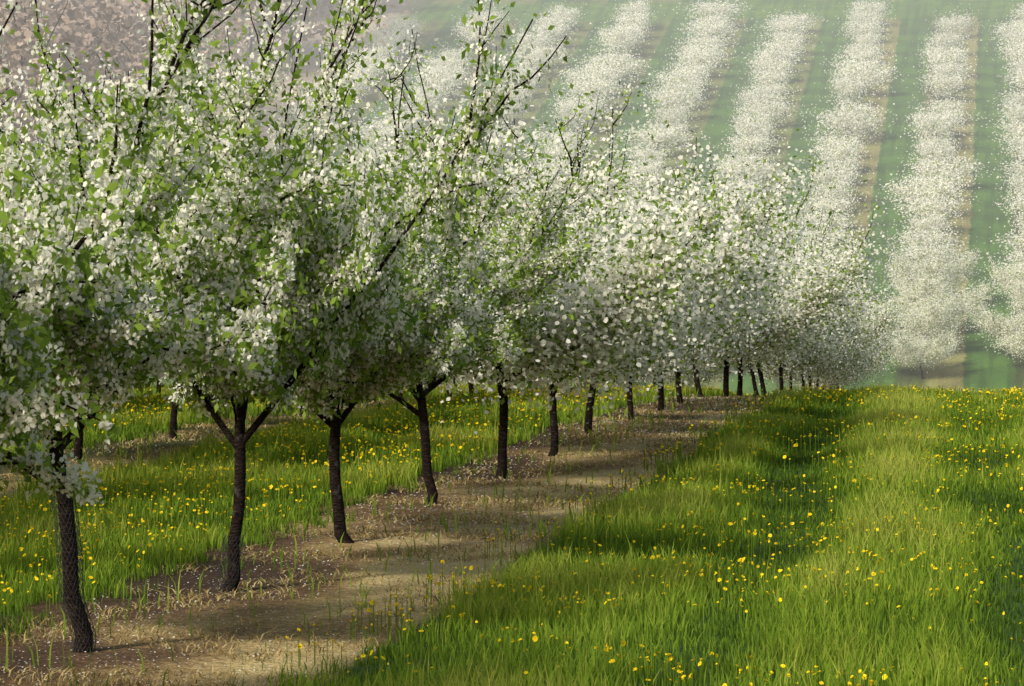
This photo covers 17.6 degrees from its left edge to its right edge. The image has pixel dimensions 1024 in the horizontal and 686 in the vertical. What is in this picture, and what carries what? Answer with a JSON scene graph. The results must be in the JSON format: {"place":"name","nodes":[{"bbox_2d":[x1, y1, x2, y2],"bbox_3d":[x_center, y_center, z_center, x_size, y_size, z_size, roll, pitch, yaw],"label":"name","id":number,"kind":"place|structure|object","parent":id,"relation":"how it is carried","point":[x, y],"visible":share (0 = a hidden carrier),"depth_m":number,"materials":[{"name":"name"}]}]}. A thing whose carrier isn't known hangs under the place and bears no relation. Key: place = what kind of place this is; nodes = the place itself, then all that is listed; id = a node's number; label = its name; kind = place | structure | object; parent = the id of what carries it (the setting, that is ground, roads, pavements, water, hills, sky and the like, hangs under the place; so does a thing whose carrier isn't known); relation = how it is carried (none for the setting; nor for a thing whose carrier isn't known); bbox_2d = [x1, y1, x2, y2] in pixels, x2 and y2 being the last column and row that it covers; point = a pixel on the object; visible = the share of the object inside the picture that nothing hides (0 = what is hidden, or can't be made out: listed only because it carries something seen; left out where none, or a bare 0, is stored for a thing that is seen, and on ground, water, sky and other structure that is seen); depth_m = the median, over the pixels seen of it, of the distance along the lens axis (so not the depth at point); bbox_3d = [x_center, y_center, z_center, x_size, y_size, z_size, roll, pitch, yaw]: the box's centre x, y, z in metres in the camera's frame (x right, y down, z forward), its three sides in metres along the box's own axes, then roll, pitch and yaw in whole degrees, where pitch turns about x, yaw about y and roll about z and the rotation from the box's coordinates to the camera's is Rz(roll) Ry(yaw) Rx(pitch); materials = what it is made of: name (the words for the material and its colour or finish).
{"place":"outdoors","nodes":[
{"label":"outdoors","id":0,"kind":"place"},
{"bbox_2d":[0,0,1023,685],"bbox_3d":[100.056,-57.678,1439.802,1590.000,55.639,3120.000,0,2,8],"label":"ground","id":1,"kind":"structure","parent":0,"point":[980,362],"depth_m":188.81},
{"bbox_2d":[0,21,72,153],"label":"tree","id":2,"kind":"object","parent":1,"relation":"on","point":[16,51],"visible":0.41,"depth_m":193.31,"materials":[{"name":"grey plant"}]},
{"bbox_2d":[49,493,96,652],"bbox_3d":[-3.136,1.642,23.629,0.331,1.152,0.239,1,2,18],"label":"trunk guard","id":3,"kind":"object","parent":1,"relation":"on","point":[61,576],"visible":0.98,"depth_m":23.57,"materials":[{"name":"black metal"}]},
{"bbox_2d":[0,0,148,159],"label":"tree","id":4,"kind":"object","parent":1,"relation":"on","point":[22,33],"visible":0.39,"depth_m":201.46,"materials":[{"name":"grey plant"}]},
{"bbox_2d":[0,0,169,142],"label":"tree","id":5,"kind":"object","parent":1,"relation":"on","point":[87,27],"visible":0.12,"depth_m":214.08,"materials":[{"name":"grey plant"}]},
{"bbox_2d":[0,59,247,460],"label":"cherry tree","id":6,"kind":"object","parent":1,"relation":"on","point":[78,447],"depth_m":46.06,"materials":[{"name":"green plant"}]},
{"bbox_2d":[0,0,280,527],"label":"cherry tree","id":7,"kind":"object","parent":1,"relation":"on","point":[33,287],"visible":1,"depth_m":18.21,"materials":[{"name":"white plant"}]},
{"bbox_2d":[22,0,268,130],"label":"tree","id":8,"kind":"object","parent":1,"relation":"on","point":[147,6],"visible":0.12,"depth_m":225.37,"materials":[{"name":"grey plant"}]},
{"bbox_2d":[41,0,259,127],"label":"tree","id":9,"kind":"object","parent":1,"relation":"on","point":[136,56],"visible":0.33,"depth_m":212.85,"materials":[{"name":"grey plant"}]},
{"bbox_2d":[117,0,257,120],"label":"tree","id":10,"kind":"object","parent":1,"relation":"on","point":[236,55],"visible":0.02,"depth_m":235.44,"materials":[{"name":"grey plant"}]},
{"bbox_2d":[0,0,378,652],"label":"cherry tree","id":11,"kind":"object","parent":1,"relation":"on","point":[109,353],"visible":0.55,"depth_m":23.42,"materials":[{"name":"white plant"}]},
{"bbox_2d":[112,0,268,82],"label":"tree","id":12,"kind":"object","parent":1,"relation":"on","point":[231,20],"visible":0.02,"depth_m":246.11,"materials":[{"name":"grey plant"}]},
{"bbox_2d":[223,0,311,77],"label":"tree","id":13,"kind":"object","parent":1,"relation":"on","point":[284,36],"visible":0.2,"depth_m":252.30,"materials":[{"name":"grey plant"}]},
{"bbox_2d":[220,0,338,75],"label":"tree","id":14,"kind":"object","parent":1,"relation":"on","point":[295,21],"visible":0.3,"depth_m":254.27,"materials":[{"name":"grey plant"}]},
{"bbox_2d":[12,0,574,591],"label":"cherry tree","id":15,"kind":"object","parent":1,"relation":"on","point":[354,246],"visible":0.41,"depth_m":28.29,"materials":[{"name":"white plant"}]},
{"bbox_2d":[46,23,551,542],"bbox_3d":[-2.181,-0.424,33.597,4.358,5.390,5.073,1,2,20],"label":"cherry tree","id":16,"kind":"object","parent":1,"relation":"on","point":[384,361],"visible":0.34,"depth_m":33.27,"materials":[{"name":"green plant"}]},
{"bbox_2d":[235,0,409,70],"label":"tree","id":17,"kind":"object","parent":1,"relation":"on","point":[319,26],"visible":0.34,"depth_m":253.88,"materials":[{"name":"grey plant"}]},
{"bbox_2d":[343,106,420,155],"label":"cherry tree","id":18,"kind":"object","parent":1,"relation":"on","point":[379,132],"visible":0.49,"depth_m":224.30,"materials":[{"name":"white plant"}]},
{"bbox_2d":[0,394,769,685],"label":"fallen petals","id":19,"kind":"object","parent":1,"relation":"on","point":[390,540],"visible":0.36,"depth_m":34.08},
{"bbox_2d":[365,5,415,55],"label":"cherry tree","id":20,"kind":"object","parent":1,"relation":"on","point":[381,37],"visible":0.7,"depth_m":257.56,"materials":[{"name":"white plant"}]},
{"bbox_2d":[411,47,469,99],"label":"cherry tree","id":21,"kind":"object","parent":1,"relation":"on","point":[431,74],"visible":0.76,"depth_m":241.47,"materials":[{"name":"white plant"}]},
{"bbox_2d":[330,82,617,503],"bbox_3d":[-0.918,-0.446,38.572,4.247,5.136,3.866,-1,2,-19],"label":"cherry tree","id":22,"kind":"object","parent":1,"relation":"on","point":[526,298],"visible":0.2,"depth_m":38.29,"materials":[{"name":"white plant"}]},
{"bbox_2d":[445,6,504,50],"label":"cherry tree","id":23,"kind":"object","parent":1,"relation":"on","point":[466,27],"visible":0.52,"depth_m":259.78,"materials":[{"name":"white plant"}]},
{"bbox_2d":[0,377,1023,685],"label":"grass","id":24,"kind":"structure","parent":1,"relation":"on","point":[826,645],"depth_m":32.20,"materials":[{"name":"plant"}]},
{"bbox_2d":[0,383,1023,685],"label":"dandelions","id":25,"kind":"object","parent":1,"relation":"on","point":[754,489],"visible":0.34,"depth_m":37.40,"materials":[{"name":"yellow plant"}]},
{"bbox_2d":[507,32,555,70],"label":"cherry tree","id":26,"kind":"object","parent":1,"relation":"on","point":[533,56],"visible":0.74,"depth_m":248.24,"materials":[{"name":"white plant"}]},
{"bbox_2d":[506,20,561,53],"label":"cherry tree","id":27,"kind":"object","parent":1,"relation":"on","point":[537,37],"visible":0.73,"depth_m":254.97,"materials":[{"name":"white plant"}]},
{"bbox_2d":[506,101,601,159],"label":"cherry tree","id":28,"kind":"object","parent":1,"relation":"on","point":[551,137],"visible":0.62,"depth_m":221.91,"materials":[{"name":"white plant"}]},
{"bbox_2d":[327,0,784,478],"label":"cherry tree","id":29,"kind":"object","parent":1,"relation":"on","point":[590,317],"visible":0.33,"depth_m":43.05,"materials":[{"name":"white plant"}]},
{"bbox_2d":[332,109,807,455],"bbox_3d":[0.536,-0.769,48.810,7.100,5.335,6.282,1,2,31],"label":"cherry tree","id":30,"kind":"object","parent":1,"relation":"on","point":[724,260],"visible":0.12,"depth_m":48.39,"materials":[{"name":"white plant"}]},
{"bbox_2d":[538,83,611,135],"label":"cherry tree","id":31,"kind":"object","parent":1,"relation":"on","point":[566,108],"visible":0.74,"depth_m":228.69,"materials":[{"name":"white plant"}]},
{"bbox_2d":[553,47,633,97],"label":"cherry tree","id":32,"kind":"object","parent":1,"relation":"on","point":[600,71],"visible":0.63,"depth_m":240.62,"materials":[{"name":"white plant"}]},
{"bbox_2d":[557,67,635,112],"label":"cherry tree","id":33,"kind":"object","parent":1,"relation":"on","point":[601,87],"visible":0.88,"depth_m":236.27,"materials":[{"name":"white plant"}]},
{"bbox_2d":[571,38,661,85],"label":"cherry tree","id":34,"kind":"object","parent":1,"relation":"on","point":[625,64],"visible":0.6,"depth_m":243.66,"materials":[{"name":"white plant"}]},
{"bbox_2d":[399,73,837,434],"bbox_3d":[1.551,-1.436,53.032,6.875,6.421,5.289,0,2,-14],"label":"cherry tree","id":35,"kind":"object","parent":1,"relation":"on","point":[763,220],"visible":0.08,"depth_m":52.30,"materials":[{"name":"white plant"}]},
{"bbox_2d":[589,7,649,56],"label":"cherry tree","id":36,"kind":"object","parent":1,"relation":"on","point":[620,37],"visible":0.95,"depth_m":254.46,"materials":[{"name":"white plant"}]},
{"bbox_2d":[612,143,672,188],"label":"cherry tree","id":37,"kind":"object","parent":1,"relation":"on","point":[637,170],"visible":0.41,"depth_m":209.94,"materials":[{"name":"white plant"}]},
{"bbox_2d":[609,113,709,155],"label":"cherry tree","id":38,"kind":"object","parent":1,"relation":"on","point":[664,137],"visible":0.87,"depth_m":221.12,"materials":[{"name":"white plant"}]},
{"bbox_2d":[558,140,776,420],"bbox_3d":[2.163,-1.000,58.548,4.986,5.248,5.146,1,2,29],"label":"cherry tree","id":39,"kind":"object","parent":1,"relation":"on","point":[630,397],"visible":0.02,"depth_m":58.38,"materials":[{"name":"white plant"}]},
{"bbox_2d":[643,92,696,126],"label":"cherry tree","id":40,"kind":"object","parent":1,"relation":"on","point":[678,114],"visible":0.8,"depth_m":228.19,"materials":[{"name":"white plant"}]},
{"bbox_2d":[633,66,717,118],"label":"cherry tree","id":41,"kind":"object","parent":1,"relation":"on","point":[669,95],"visible":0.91,"depth_m":231.91,"materials":[{"name":"white plant"}]},
{"bbox_2d":[541,125,811,411],"bbox_3d":[2.485,-1.244,63.279,6.161,5.697,6.943,0,2,15],"label":"cherry tree","id":42,"kind":"object","parent":1,"relation":"on","point":[660,399],"visible":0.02,"depth_m":63.13,"materials":[{"name":"white plant"}]},
{"bbox_2d":[644,51,718,94],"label":"cherry tree","id":43,"kind":"object","parent":1,"relation":"on","point":[686,75],"visible":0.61,"depth_m":238.82,"materials":[{"name":"white plant"}]},
{"bbox_2d":[666,37,738,79],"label":"cherry tree","id":44,"kind":"object","parent":1,"relation":"on","point":[699,55],"visible":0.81,"depth_m":245.87,"materials":[{"name":"white plant"}]},
{"bbox_2d":[604,149,812,403],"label":"cherry tree","id":45,"kind":"object","parent":1,"relation":"on","point":[725,352],"visible":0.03,"depth_m":68.11,"materials":[{"name":"white plant"}]},
{"bbox_2d":[674,8,750,45],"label":"cherry tree","id":46,"kind":"object","parent":1,"relation":"on","point":[714,29],"visible":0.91,"depth_m":257.11,"materials":[{"name":"white plant"}]},
{"bbox_2d":[673,0,753,25],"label":"cherry tree","id":47,"kind":"object","parent":1,"relation":"on","point":[723,8],"visible":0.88,"depth_m":264.35,"materials":[{"name":"white plant"}]},
{"bbox_2d":[578,129,849,397],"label":"cherry tree","id":48,"kind":"object","parent":1,"relation":"on","point":[786,286],"visible":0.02,"depth_m":72.23,"materials":[{"name":"white plant"}]},
{"bbox_2d":[699,138,799,189],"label":"cherry tree","id":49,"kind":"object","parent":1,"relation":"on","point":[736,166],"visible":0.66,"depth_m":210.35,"materials":[{"name":"white plant"}]},
{"bbox_2d":[712,120,787,157],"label":"cherry tree","id":50,"kind":"object","parent":1,"relation":"on","point":[744,143],"visible":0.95,"depth_m":218.08,"materials":[{"name":"white plant"}]},
{"bbox_2d":[723,103,789,154],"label":"cherry tree","id":51,"kind":"object","parent":1,"relation":"on","point":[749,126],"visible":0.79,"depth_m":221.24,"materials":[{"name":"white plant"}]},
{"bbox_2d":[719,74,793,107],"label":"cherry tree","id":52,"kind":"object","parent":1,"relation":"on","point":[749,95],"visible":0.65,"depth_m":232.26,"materials":[{"name":"white plant"}]},
{"bbox_2d":[634,155,899,396],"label":"cherry tree","id":53,"kind":"object","parent":1,"relation":"on","point":[818,299],"visible":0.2,"depth_m":77.67,"materials":[{"name":"white plant"}]},
{"bbox_2d":[737,56,799,93],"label":"cherry tree","id":54,"kind":"object","parent":1,"relation":"on","point":[774,76],"visible":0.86,"depth_m":239.59,"materials":[{"name":"white plant"}]},
{"bbox_2d":[726,75,811,129],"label":"cherry tree","id":55,"kind":"object","parent":1,"relation":"on","point":[776,109],"visible":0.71,"depth_m":228.61,"materials":[{"name":"white plant"}]},
{"bbox_2d":[743,44,803,83],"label":"cherry tree","id":56,"kind":"object","parent":1,"relation":"on","point":[777,63],"visible":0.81,"depth_m":243.32,"materials":[{"name":"white plant"}]},
{"bbox_2d":[671,221,877,395],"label":"cherry tree","id":57,"kind":"object","parent":1,"relation":"on","point":[740,382],"visible":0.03,"depth_m":83.34,"materials":[{"name":"white plant"}]},
{"bbox_2d":[739,40,813,68],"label":"cherry tree","id":58,"kind":"object","parent":1,"relation":"on","point":[774,55],"visible":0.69,"depth_m":246.65,"materials":[{"name":"white plant"}]},
{"bbox_2d":[751,9,816,37],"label":"cherry tree","id":59,"kind":"object","parent":1,"relation":"on","point":[787,26],"visible":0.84,"depth_m":257.54,"materials":[{"name":"white plant"}]},
{"bbox_2d":[747,17,821,62],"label":"cherry tree","id":60,"kind":"object","parent":1,"relation":"on","point":[795,46],"visible":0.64,"depth_m":250.40,"materials":[{"name":"white plant"}]},
{"bbox_2d":[707,211,879,395],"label":"cherry tree","id":61,"kind":"object","parent":1,"relation":"on","point":[761,360],"visible":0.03,"depth_m":88.02,"materials":[{"name":"white plant"}]},
{"bbox_2d":[743,291,861,389],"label":"cherry tree","id":62,"kind":"object","parent":1,"relation":"on","point":[820,364],"visible":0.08,"depth_m":103.09,"materials":[{"name":"white plant"}]},
{"bbox_2d":[694,180,911,394],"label":"cherry tree","id":63,"kind":"object","parent":1,"relation":"on","point":[760,372],"visible":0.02,"depth_m":93.11,"materials":[{"name":"white plant"}]},
{"bbox_2d":[737,187,868,392],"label":"cherry tree","id":64,"kind":"object","parent":1,"relation":"on","point":[829,341],"visible":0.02,"depth_m":98.12,"materials":[{"name":"white plant"}]},
{"bbox_2d":[748,225,888,387],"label":"cherry tree","id":65,"kind":"object","parent":1,"relation":"on","point":[845,351],"visible":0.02,"depth_m":107.99,"materials":[{"name":"white plant"}]},
{"bbox_2d":[757,251,890,389],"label":"cherry tree","id":66,"kind":"object","parent":1,"relation":"on","point":[836,367],"visible":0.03,"depth_m":113.51,"materials":[{"name":"white plant"}]},
{"bbox_2d":[782,196,866,242],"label":"cherry tree","id":67,"kind":"object","parent":1,"relation":"on","point":[814,220],"visible":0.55,"depth_m":197.19,"materials":[{"name":"white plant"}]},
{"bbox_2d":[798,164,860,210],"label":"cherry tree","id":68,"kind":"object","parent":1,"relation":"on","point":[837,191],"visible":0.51,"depth_m":204.42,"materials":[{"name":"white plant"}]},
{"bbox_2d":[793,164,867,232],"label":"cherry tree","id":69,"kind":"object","parent":1,"relation":"on","point":[833,204],"visible":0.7,"depth_m":200.30,"materials":[{"name":"white plant"}]},
{"bbox_2d":[790,151,871,199],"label":"cherry tree","id":70,"kind":"object","parent":1,"relation":"on","point":[839,176],"visible":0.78,"depth_m":207.01,"materials":[{"name":"white plant"}]},
{"bbox_2d":[802,122,875,158],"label":"cherry tree","id":71,"kind":"object","parent":1,"relation":"on","point":[828,139],"visible":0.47,"depth_m":219.42,"materials":[{"name":"white plant"}]},
{"bbox_2d":[808,125,874,170],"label":"cherry tree","id":72,"kind":"object","parent":1,"relation":"on","point":[849,149],"visible":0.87,"depth_m":215.64,"materials":[{"name":"white plant"}]},
{"bbox_2d":[794,88,896,142],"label":"cherry tree","id":73,"kind":"object","parent":1,"relation":"on","point":[857,119],"visible":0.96,"depth_m":222.98,"materials":[{"name":"white plant"}]},
{"bbox_2d":[814,59,876,108],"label":"cherry tree","id":74,"kind":"object","parent":1,"relation":"on","point":[851,84],"visible":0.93,"depth_m":233.84,"materials":[{"name":"white plant"}]},
{"bbox_2d":[799,319,902,388],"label":"cherry tree","id":75,"kind":"object","parent":1,"relation":"on","point":[847,379],"visible":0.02,"depth_m":122.94,"materials":[{"name":"white plant"}]},
{"bbox_2d":[799,278,904,389],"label":"cherry tree","id":76,"kind":"object","parent":1,"relation":"on","point":[882,356],"visible":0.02,"depth_m":128.26,"materials":[{"name":"white plant"}]},
{"bbox_2d":[793,284,912,387],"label":"cherry tree","id":77,"kind":"object","parent":1,"relation":"on","point":[883,318],"visible":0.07,"depth_m":118.17,"materials":[{"name":"white plant"}]},
{"bbox_2d":[826,9,891,42],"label":"cherry tree","id":78,"kind":"object","parent":1,"relation":"on","point":[863,27],"visible":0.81,"depth_m":256.33,"materials":[{"name":"white plant"}]},
{"bbox_2d":[825,43,907,96],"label":"cherry tree","id":79,"kind":"object","parent":1,"relation":"on","point":[865,72],"visible":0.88,"depth_m":237.13,"materials":[{"name":"white plant"}]},
{"bbox_2d":[868,271,970,341],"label":"cherry tree","id":80,"kind":"object","parent":1,"relation":"on","point":[937,317],"visible":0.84,"depth_m":174.15,"materials":[{"name":"white plant"}]},
{"bbox_2d":[865,156,979,216],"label":"cherry tree","id":81,"kind":"object","parent":1,"relation":"on","point":[945,187],"visible":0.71,"depth_m":203.15,"materials":[{"name":"white plant"}]},
{"bbox_2d":[879,210,969,259],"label":"cherry tree","id":82,"kind":"object","parent":1,"relation":"on","point":[922,237],"visible":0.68,"depth_m":192.31,"materials":[{"name":"white plant"}]},
{"bbox_2d":[880,311,972,378],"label":"cherry tree","id":83,"kind":"object","parent":1,"relation":"on","point":[912,352],"visible":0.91,"depth_m":170.26,"materials":[{"name":"white plant"}]},
{"bbox_2d":[899,196,956,240],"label":"cherry tree","id":84,"kind":"object","parent":1,"relation":"on","point":[935,225],"visible":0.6,"depth_m":195.67,"materials":[{"name":"white plant"}]},
{"bbox_2d":[883,226,981,268],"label":"cherry tree","id":85,"kind":"object","parent":1,"relation":"on","point":[919,253],"visible":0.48,"depth_m":188.82,"materials":[{"name":"white plant"}]},
{"bbox_2d":[879,229,986,292],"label":"cherry tree","id":86,"kind":"object","parent":1,"relation":"on","point":[963,267],"visible":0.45,"depth_m":181.62,"materials":[{"name":"white plant"}]},
{"bbox_2d":[893,95,973,147],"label":"cherry tree","id":87,"kind":"object","parent":1,"relation":"on","point":[939,123],"visible":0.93,"depth_m":220.11,"materials":[{"name":"white plant"}]},
{"bbox_2d":[896,124,970,175],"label":"cherry tree","id":88,"kind":"object","parent":1,"relation":"on","point":[929,148],"visible":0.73,"depth_m":212.93,"materials":[{"name":"white plant"}]},
{"bbox_2d":[881,177,997,233],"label":"cherry tree","id":89,"kind":"object","parent":1,"relation":"on","point":[938,205],"visible":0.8,"depth_m":198.98,"materials":[{"name":"white plant"}]},
{"bbox_2d":[879,251,1002,323],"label":"cherry tree","id":90,"kind":"object","parent":1,"relation":"on","point":[926,285],"visible":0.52,"depth_m":178.05,"materials":[{"name":"white plant"}]},
{"bbox_2d":[915,85,973,125],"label":"cherry tree","id":91,"kind":"object","parent":1,"relation":"on","point":[937,103],"visible":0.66,"depth_m":227.69,"materials":[{"name":"white plant"}]},
{"bbox_2d":[908,58,981,99],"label":"cherry tree","id":92,"kind":"object","parent":1,"relation":"on","point":[945,82],"visible":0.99,"depth_m":234.74,"materials":[{"name":"white plant"}]},
{"bbox_2d":[896,140,996,188],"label":"cherry tree","id":93,"kind":"object","parent":1,"relation":"on","point":[936,165],"visible":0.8,"depth_m":209.48,"materials":[{"name":"white plant"}]},
{"bbox_2d":[916,48,978,86],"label":"cherry tree","id":94,"kind":"object","parent":1,"relation":"on","point":[952,70],"visible":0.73,"depth_m":238.54,"materials":[{"name":"white plant"}]},
{"bbox_2d":[923,18,974,51],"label":"cherry tree","id":95,"kind":"object","parent":1,"relation":"on","point":[943,37],"visible":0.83,"depth_m":249.78,"materials":[{"name":"white plant"}]},
{"bbox_2d":[912,38,986,77],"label":"cherry tree","id":96,"kind":"object","parent":1,"relation":"on","point":[940,55],"visible":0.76,"depth_m":242.39,"materials":[{"name":"white plant"}]},
{"bbox_2d":[927,3,988,35],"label":"cherry tree","id":97,"kind":"object","parent":1,"relation":"on","point":[954,23],"visible":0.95,"depth_m":257.03,"materials":[{"name":"white plant"}]},
{"bbox_2d":[949,293,1023,342],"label":"cherry tree","id":98,"kind":"object","parent":1,"relation":"on","point":[992,323],"visible":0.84,"depth_m":172.92,"materials":[{"name":"white plant"}]},
{"bbox_2d":[983,233,1023,306],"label":"cherry tree","id":99,"kind":"object","parent":1,"relation":"on","point":[1005,277],"visible":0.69,"depth_m":180.34,"materials":[{"name":"white plant"}]},
{"bbox_2d":[983,300,1023,362],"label":"cherry tree","id":100,"kind":"object","parent":1,"relation":"on","point":[1014,343],"visible":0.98,"depth_m":170.46,"materials":[{"name":"white plant"}]},
{"bbox_2d":[989,87,1023,136],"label":"cherry tree","id":101,"kind":"object","parent":1,"relation":"on","point":[1017,112],"visible":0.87,"depth_m":221.76,"materials":[{"name":"white plant"}]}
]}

